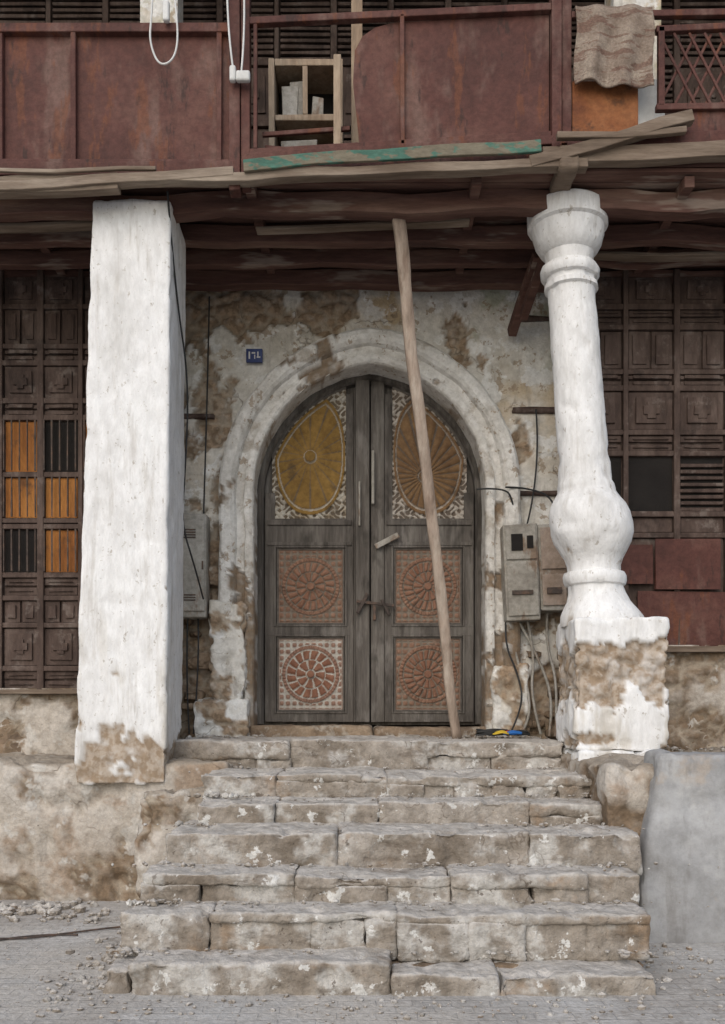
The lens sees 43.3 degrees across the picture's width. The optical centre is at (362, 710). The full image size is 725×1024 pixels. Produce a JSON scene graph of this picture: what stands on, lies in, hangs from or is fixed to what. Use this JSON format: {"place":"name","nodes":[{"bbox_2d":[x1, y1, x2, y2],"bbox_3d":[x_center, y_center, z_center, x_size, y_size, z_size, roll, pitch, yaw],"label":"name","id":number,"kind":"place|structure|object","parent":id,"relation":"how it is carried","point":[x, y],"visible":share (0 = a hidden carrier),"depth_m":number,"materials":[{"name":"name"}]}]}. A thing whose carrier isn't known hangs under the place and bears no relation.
{"place":"outdoors","nodes":[
{"label":"outdoors","id":0,"kind":"place"},
{"bbox_2d":[149,0,244,69],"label":"balcony cable","id":1,"kind":"object","parent":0,"point":[176,47],"visible":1,"depth_m":7.09,"materials":[{"name":"white plastic"}]},
{"bbox_2d":[333,54,340,143],"bbox_3d":[-0.200,-4.775,7.260,0.060,0.850,0.060,0,0,0],"label":"pale balcony upright","id":2,"kind":"object","parent":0,"point":[336,98],"visible":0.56,"depth_m":7.23,"materials":[{"name":"beige wood"}]},
{"bbox_2d":[0,656,710,751],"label":"wall","id":3,"kind":"structure","parent":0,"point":[17,736],"depth_m":8.71,"materials":[{"name":"stone"}]},
{"bbox_2d":[4,285,87,687],"bbox_3d":[-4.410,-2.190,8.785,4.980,4.020,0.070,0,0,0],"label":"timber screen backboard","id":4,"kind":"object","parent":3,"relation":"on","point":[73,679],"depth_m":8.75,"materials":[{"name":"brown wood"}]},
{"bbox_2d":[598,285,723,591],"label":"timber screen backboard","id":5,"kind":"object","parent":3,"relation":"on","point":[722,443],"depth_m":8.75,"materials":[{"name":"brown wood"}]},
{"bbox_2d":[52,0,671,99],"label":"storey backboard","id":6,"kind":"object","parent":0,"point":[337,25],"depth_m":9.00,"materials":[{"name":"brown wood"}]},
{"bbox_2d":[0,899,724,1023],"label":"ground","id":7,"kind":"structure","parent":0,"point":[46,956],"depth_m":4.86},
{"bbox_2d":[0,926,120,940],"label":"metal rod","id":8,"kind":"object","parent":7,"relation":"on","point":[39,936],"visible":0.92,"depth_m":6.24,"materials":[{"name":"metal"}]},
{"bbox_2d":[0,752,230,901],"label":"terrace plinth","id":9,"kind":"structure","parent":7,"relation":"on","point":[77,842],"depth_m":7.40,"materials":[{"name":"beige stone"}]},
{"bbox_2d":[0,688,78,754],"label":"apron wall","id":10,"kind":"structure","parent":9,"relation":"on","point":[45,725],"depth_m":8.67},
{"bbox_2d":[0,269,88,688],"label":"timber screen frame","id":11,"kind":"object","parent":10,"relation":"on","point":[39,523],"visible":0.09,"depth_m":8.69,"materials":[{"name":"brown wood"}]},
{"bbox_2d":[5,422,77,571],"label":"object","id":12,"kind":"object","parent":11,"relation":"attached to","point":[47,469],"visible":0.4,"depth_m":8.73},
{"bbox_2d":[3,419,84,571],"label":"timber screen window bars","id":13,"kind":"object","parent":11,"relation":"attached to","point":[27,540],"visible":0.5,"depth_m":8.67,"materials":[{"name":"wood"}]},
{"bbox_2d":[6,422,86,571],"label":"timber screen shutters","id":14,"kind":"object","parent":11,"relation":"attached to","point":[23,454],"visible":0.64,"depth_m":8.73,"materials":[{"name":"orange wood"}]},
{"bbox_2d":[4,277,89,687],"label":"timber screen panels","id":15,"kind":"object","parent":11,"relation":"attached to","point":[57,619],"visible":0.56,"depth_m":8.72,"materials":[{"name":"brown wood"}]},
{"bbox_2d":[8,280,90,684],"bbox_3d":[-4.410,-2.171,8.702,4.847,3.863,0.047,0,0,0],"label":"timber screen carving","id":16,"kind":"object","parent":11,"relation":"attached to","point":[60,646],"visible":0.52,"depth_m":8.70},
{"bbox_2d":[0,646,724,693],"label":"screen sills","id":17,"kind":"structure","parent":10,"relation":"on","point":[669,649],"depth_m":8.58,"materials":[{"name":"brown wood"}]},
{"bbox_2d":[596,269,724,644],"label":"timber screen frame","id":18,"kind":"object","parent":17,"relation":"on","point":[675,388],"visible":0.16,"depth_m":8.70,"materials":[{"name":"brown wood"}]},
{"bbox_2d":[595,280,720,447],"bbox_3d":[4.460,-3.300,8.701,4.747,1.602,0.047,0,0,0],"label":"timber screen carving","id":19,"kind":"object","parent":18,"relation":"attached to","point":[650,410],"visible":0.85,"depth_m":8.70},
{"bbox_2d":[596,277,723,607],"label":"timber screen panels","id":20,"kind":"object","parent":18,"relation":"attached to","point":[687,525],"visible":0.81,"depth_m":8.72,"materials":[{"name":"brown wood"}]},
{"bbox_2d":[609,457,721,510],"bbox_3d":[4.460,-2.160,8.739,4.810,0.520,0.019,0,0,0],"label":"window opening","id":21,"kind":"object","parent":20,"relation":"attached to","point":[650,482],"visible":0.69,"depth_m":8.73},
{"bbox_2d":[621,539,724,645],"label":"apron boards","id":22,"kind":"object","parent":18,"relation":"attached to","point":[687,563],"visible":0.68,"depth_m":8.66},
{"bbox_2d":[74,199,185,784],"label":"square pillar","id":23,"kind":"structure","parent":9,"relation":"on","point":[129,676],"depth_m":7.34,"materials":[{"name":"white paint"}]},
{"bbox_2d":[166,191,209,733],"bbox_3d":[-1.601,-1.961,8.120,0.228,4.383,1.656,0,0,0],"label":"hanging wire","id":24,"kind":"object","parent":23,"relation":"attached to","point":[185,468],"visible":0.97,"depth_m":8.85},
{"bbox_2d":[134,786,203,900],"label":"buttress","id":25,"kind":"structure","parent":7,"relation":"on","point":[162,809],"depth_m":7.01,"materials":[{"name":"beige stone"}]},
{"bbox_2d":[0,734,724,1023],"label":"rubble debris","id":26,"kind":"object","parent":7,"relation":"on","point":[42,908],"visible":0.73,"depth_m":5.53,"materials":[{"name":"stone"}]},
{"bbox_2d":[103,734,656,996],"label":"stone steps","id":27,"kind":"structure","parent":7,"relation":"on","point":[260,831],"depth_m":5.57,"materials":[{"name":"grey stone"}]},
{"bbox_2d":[249,724,485,736],"bbox_3d":[0.073,0.252,9.190,2.424,0.226,0.648,0,0,0],"label":"door threshold","id":28,"kind":"object","parent":27,"relation":"on","point":[286,730],"depth_m":8.89,"materials":[{"name":"beige stone"}]},
{"bbox_2d":[179,289,561,739],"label":"entrance wall","id":29,"kind":"structure","parent":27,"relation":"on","point":[467,330],"depth_m":9.01,"materials":[{"name":"paint"}]},
{"bbox_2d":[183,514,209,619],"bbox_3d":[-1.670,-1.390,8.867,0.340,1.000,0.265,0,0,0],"label":"electrical box","id":30,"kind":"object","parent":29,"relation":"attached to","point":[197,530],"visible":0.5,"depth_m":8.74,"materials":[{"name":"paint"}]},
{"bbox_2d":[246,349,262,362],"bbox_3d":[-1.060,-3.475,8.951,0.160,0.130,0.038,0,0,0],"label":"house number plate","id":31,"kind":"object","parent":29,"relation":"attached to","point":[254,355],"visible":1,"depth_m":8.94,"materials":[{"name":"blue metal"}]},
{"bbox_2d":[218,327,520,737],"bbox_3d":[0.069,-1.729,9.141,2.976,4.018,0.628,0,0,0],"label":"arch moulding","id":32,"kind":"object","parent":29,"relation":"attached to","point":[291,383],"visible":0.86,"depth_m":8.88,"materials":[{"name":"paint"}]},
{"bbox_2d":[257,374,481,723],"bbox_3d":[0.070,-1.632,9.255,2.304,3.547,0.134,0,0,0],"label":"door frame","id":33,"kind":"object","parent":32,"relation":"attached to","point":[446,416],"visible":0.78,"depth_m":9.20,"materials":[{"name":"grey wood"}]},
{"bbox_2d":[272,387,345,518],"bbox_3d":[-0.540,-2.670,9.238,0.750,1.460,0.045,0,0,0],"label":"fan panel","id":34,"kind":"object","parent":33,"relation":"attached to","point":[309,467],"visible":0.89,"depth_m":9.25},
{"bbox_2d":[276,548,344,624],"bbox_3d":[-0.525,-1.255,9.245,0.700,0.790,0.030,0,0,0],"label":"rosette panel","id":35,"kind":"object","parent":33,"relation":"attached to","point":[310,585],"visible":1,"depth_m":9.25,"materials":[{"name":"brown wood"}]},
{"bbox_2d":[276,637,344,711],"bbox_3d":[-0.525,-0.365,9.245,0.700,0.770,0.030,0,0,0],"label":"rosette panel","id":36,"kind":"object","parent":33,"relation":"attached to","point":[310,673],"visible":1,"depth_m":9.25,"materials":[{"name":"brown wood"}]},
{"bbox_2d":[258,384,479,724],"bbox_3d":[0.070,-1.642,9.345,2.360,3.584,0.070,0,0,0],"label":"door backing","id":37,"kind":"object","parent":33,"relation":"attached to","point":[469,488],"depth_m":9.31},
{"bbox_2d":[265,380,473,721],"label":"door stiles and rails","id":38,"kind":"object","parent":33,"relation":"attached to","point":[349,534],"visible":1,"depth_m":9.23,"materials":[{"name":"wood"}]},
{"bbox_2d":[359,450,373,525],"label":"door bolts","id":39,"kind":"object","parent":38,"relation":"attached to","point":[372,477],"depth_m":9.15,"materials":[{"name":"grey metal"}]},
{"bbox_2d":[356,593,393,620],"bbox_3d":[0.129,-1.037,9.145,0.385,0.277,0.059,0,0,0],"label":"door hasp","id":40,"kind":"object","parent":38,"relation":"attached to","point":[363,601],"depth_m":9.13,"materials":[{"name":"metal"}]},
{"bbox_2d":[374,533,398,548],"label":"door latch bars","id":41,"kind":"object","parent":38,"relation":"attached to","point":[387,540],"depth_m":9.14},
{"bbox_2d":[371,725,478,727],"bbox_3d":[0.100,-1.650,9.525,2.800,4.000,0.150,0,0,0],"label":"interior void","id":42,"kind":"object","parent":33,"relation":"attached to","point":[373,726],"depth_m":9.45,"materials":[{"name":"black"}]},
{"bbox_2d":[393,548,462,624],"bbox_3d":[0.662,-1.255,9.245,0.705,0.790,0.030,0,0,0],"label":"rosette panel","id":43,"kind":"object","parent":33,"relation":"attached to","point":[414,599],"visible":0.85,"depth_m":9.25,"materials":[{"name":"brown wood"}]},
{"bbox_2d":[393,636,462,711],"bbox_3d":[0.662,-0.365,9.245,0.705,0.770,0.030,0,0,0],"label":"rosette panel","id":44,"kind":"object","parent":33,"relation":"attached to","point":[418,682],"visible":0.78,"depth_m":9.25,"materials":[{"name":"brown wood"}]},
{"bbox_2d":[392,387,466,518],"bbox_3d":[0.677,-2.670,9.238,0.755,1.460,0.045,0,0,0],"label":"fan panel","id":45,"kind":"object","parent":33,"relation":"attached to","point":[448,455],"visible":0.75,"depth_m":9.24,"materials":[{"name":"brown wood"}]},
{"bbox_2d":[184,315,556,496],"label":"wall tie beams","id":46,"kind":"structure","parent":29,"relation":"attached to","point":[531,410],"depth_m":8.97,"materials":[{"name":"brown wood"}]},
{"bbox_2d":[181,566,560,738],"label":"exposed jamb stones","id":47,"kind":"object","parent":29,"relation":"attached to","point":[204,658],"visible":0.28,"depth_m":8.95,"materials":[{"name":"brown stone"}]},
{"bbox_2d":[476,409,567,735],"bbox_3d":[1.544,-1.349,8.833,0.890,3.204,0.382,0,0,0],"label":"electrical box","id":48,"kind":"object","parent":29,"relation":"attached to","point":[533,570],"visible":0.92,"depth_m":8.75,"materials":[{"name":"paint"}]},
{"bbox_2d":[511,534,533,550],"bbox_3d":[1.525,-1.603,8.712,0.215,0.164,0.008,0,0,0],"label":"meter window","id":49,"kind":"structure","parent":48,"relation":"in","point":[516,539],"depth_m":8.71,"materials":[{"name":"black glass"}]},
{"bbox_2d":[540,527,566,605],"bbox_3d":[1.833,-1.382,8.754,0.262,0.757,0.018,0,0,0],"label":"meter door","id":50,"kind":"structure","parent":48,"relation":"in","point":[551,558],"depth_m":8.75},
{"bbox_2d":[507,251,544,336],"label":"balcony props","id":51,"kind":"object","parent":29,"relation":"attached to","point":[529,288],"visible":0.62,"depth_m":8.32,"materials":[{"name":"brown wood"}]},
{"bbox_2d":[392,218,461,738],"bbox_3d":[0.571,-1.967,8.020,0.150,4.481,1.254,0,0,31],"label":"wooden prop pole","id":52,"kind":"object","parent":27,"relation":"on","point":[406,297],"visible":0.98,"depth_m":7.93,"materials":[{"name":"brown wood"}]},
{"bbox_2d":[475,728,529,735],"bbox_3d":[1.304,0.204,8.443,0.519,0.074,0.213,0,0,-6],"label":"cable bundle","id":53,"kind":"object","parent":27,"relation":"on","point":[492,732],"visible":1,"depth_m":8.38,"materials":[{"name":"plastic"}]},
{"bbox_2d":[559,747,720,836],"bbox_3d":[4.438,1.010,7.516,5.575,1.362,2.627,0,0,0],"label":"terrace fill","id":54,"kind":"object","parent":7,"relation":"on","point":[619,788],"visible":0.17,"depth_m":6.30,"materials":[{"name":"beige stone"}]},
{"bbox_2d":[556,616,669,750],"bbox_3d":[2.086,-0.210,7.679,0.794,1.099,0.739,0,0,0],"label":"column base","id":55,"kind":"object","parent":54,"relation":"on","point":[614,692],"visible":0.96,"depth_m":7.34,"materials":[{"name":"white paint"}]},
{"bbox_2d":[527,188,643,626],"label":"round column","id":56,"kind":"structure","parent":55,"relation":"on","point":[591,524],"depth_m":7.49,"materials":[{"name":"white paint"}]},
{"bbox_2d":[0,188,724,292],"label":"balcony joists","id":57,"kind":"object","parent":56,"relation":"on","point":[243,271],"visible":0.66,"depth_m":7.93,"materials":[{"name":"brown wood"}]},
{"bbox_2d":[19,176,694,274],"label":"balcony cross joists","id":58,"kind":"object","parent":57,"relation":"attached to","point":[685,188],"visible":0.23,"depth_m":7.71,"materials":[{"name":"brown wood"}]},
{"bbox_2d":[0,218,724,261],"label":"balcony loose soffit planks","id":59,"kind":"object","parent":57,"relation":"attached to","point":[51,227],"visible":0.7,"depth_m":7.72,"materials":[{"name":"brown wood"}]},
{"bbox_2d":[229,0,571,197],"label":"balcony posts","id":60,"kind":"object","parent":56,"relation":"on","point":[560,38],"visible":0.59,"depth_m":7.15,"materials":[{"name":"brown wood"}]},
{"bbox_2d":[0,23,228,162],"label":"balcony railing frame","id":61,"kind":"object","parent":60,"relation":"attached to","point":[74,31],"visible":0.7,"depth_m":7.15,"materials":[{"name":"brown wood"}]},
{"bbox_2d":[5,37,228,158],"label":"balcony panels","id":62,"kind":"object","parent":60,"relation":"attached to","point":[136,99],"visible":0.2,"depth_m":7.20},
{"bbox_2d":[262,126,349,147],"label":"balcony loose bars","id":63,"kind":"object","parent":60,"relation":"attached to","point":[298,132],"visible":0.65,"depth_m":7.29,"materials":[{"name":"paint"}]},
{"bbox_2d":[0,109,724,199],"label":"balcony fascia timbers","id":64,"kind":"object","parent":60,"relation":"attached to","point":[603,149],"visible":0.99,"depth_m":7.07,"materials":[{"name":"brown wood"}]},
{"bbox_2d":[0,130,724,175],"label":"balcony sill boards","id":65,"kind":"object","parent":60,"relation":"attached to","point":[699,136],"visible":0.36,"depth_m":7.13,"materials":[{"name":"brown wood"}]},
{"bbox_2d":[243,139,541,172],"bbox_3d":[0.231,-4.282,7.055,2.305,0.249,0.036,0,0,0],"label":"teal fascia board","id":66,"kind":"object","parent":60,"relation":"attached to","point":[399,154],"visible":1,"depth_m":7.04,"materials":[{"name":"paint"}]},
{"bbox_2d":[249,3,551,152],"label":"balcony centre rails","id":67,"kind":"object","parent":60,"relation":"attached to","point":[363,17],"visible":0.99,"depth_m":7.14,"materials":[{"name":"brown wood"}]},
{"bbox_2d":[353,15,548,141],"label":"balcony centre panel","id":68,"kind":"structure","parent":67,"relation":"attached to","point":[476,76],"depth_m":7.19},
{"bbox_2d":[571,8,724,21],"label":"balcony right top rail","id":69,"kind":"object","parent":60,"relation":"attached to","point":[677,14],"visible":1,"depth_m":7.15,"materials":[{"name":"brown wood"}]},
{"bbox_2d":[573,4,654,88],"bbox_3d":[1.962,-5.168,7.110,0.634,0.665,0.126,0,0,0],"label":"hanging carpet","id":70,"kind":"object","parent":69,"relation":"hanging from","point":[614,46],"visible":1,"depth_m":7.10,"materials":[{"name":"beige fabric"}]},
{"bbox_2d":[640,162,724,167],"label":"balcony floor","id":71,"kind":"structure","parent":60,"relation":"attached to","point":[707,165],"depth_m":7.22,"materials":[{"name":"brown wood"}]},
{"bbox_2d":[268,58,343,146],"bbox_3d":[-0.485,-4.960,8.000,0.638,1.226,0.408,0,0,0],"label":"old cupboard","id":72,"kind":"object","parent":71,"relation":"on","point":[300,93],"visible":0.57,"depth_m":7.88,"materials":[{"name":"brown wood"}]},
{"bbox_2d":[351,0,361,142],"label":"thin post","id":73,"kind":"object","parent":71,"relation":"on","point":[356,29],"visible":0.15,"depth_m":8.10,"materials":[{"name":"brown wood"}]},
{"bbox_2d":[46,0,724,129],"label":"storey frame","id":74,"kind":"object","parent":71,"relation":"on","point":[347,63],"visible":0.01,"depth_m":8.94,"materials":[{"name":"brown wood"}]},
{"bbox_2d":[0,0,724,148],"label":"storey panels","id":75,"kind":"object","parent":74,"relation":"attached to","point":[82,11],"visible":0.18,"depth_m":8.96,"materials":[{"name":"brown wood"}]},
{"bbox_2d":[251,74,721,113],"bbox_3d":[0.000,-6.050,8.952,13.772,0.389,0.046,0,0,0],"label":"storey carving","id":76,"kind":"object","parent":75,"relation":"attached to","point":[693,84],"visible":0.12,"depth_m":8.95},
{"bbox_2d":[687,111,724,130],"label":"balcony panel","id":77,"kind":"object","parent":60,"relation":"attached to","point":[709,121],"visible":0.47,"depth_m":7.17,"materials":[{"name":"red wood"}]},
{"bbox_2d":[638,79,664,123],"bbox_3d":[2.260,-4.750,7.310,0.320,0.600,0.020,0,0,0],"label":"balcony white board","id":78,"kind":"object","parent":77,"relation":"attached to","point":[647,99],"visible":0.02,"depth_m":7.30,"materials":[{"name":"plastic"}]},
{"bbox_2d":[655,22,724,112],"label":"balcony lattice","id":79,"kind":"object","parent":77,"relation":"attached to","point":[661,32],"visible":1,"depth_m":7.15,"materials":[{"name":"paint"}]},
{"bbox_2d":[549,145,578,192],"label":"bearing block","id":80,"kind":"structure","parent":56,"relation":"on","point":[563,178],"depth_m":7.13,"materials":[{"name":"brown wood"}]},
{"bbox_2d":[562,747,663,771],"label":"column plinth","id":81,"kind":"structure","parent":54,"relation":"on","point":[582,754],"depth_m":7.28,"materials":[{"name":"white paint"}]},
{"bbox_2d":[664,645,724,751],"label":"apron wall","id":82,"kind":"structure","parent":54,"relation":"on","point":[695,682],"depth_m":8.68,"materials":[{"name":"beige stone"}]},
{"bbox_2d":[639,749,724,942],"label":"cement retaining wall","id":83,"kind":"structure","parent":7,"relation":"on","point":[683,823],"depth_m":6.09,"materials":[{"name":"grey concrete"}]},
{"bbox_2d":[0,168,724,271],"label":"balcony soffit boards","id":84,"kind":"object","parent":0,"point":[658,179],"visible":0.13,"depth_m":7.43,"materials":[{"name":"brown wood"}]},
{"bbox_2d":[0,0,724,140],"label":"storey window openings","id":85,"kind":"object","parent":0,"point":[347,133],"visible":0.1,"depth_m":9.00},
{"bbox_2d":[369,384,370,721],"bbox_3d":[0.078,-1.590,9.260,0.014,3.420,0.040,0,0,0],"label":"door seam","id":86,"kind":"object","parent":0,"point":[370,524],"depth_m":9.24,"materials":[{"name":"black wood"}]},
{"bbox_2d":[572,81,637,130],"bbox_3d":[1.910,-4.730,7.190,0.520,0.440,0.020,0,0,0],"label":"balcony orange board","id":87,"kind":"object","parent":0,"point":[596,106],"visible":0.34,"depth_m":7.18,"materials":[{"name":"orange wood"}]}
]}

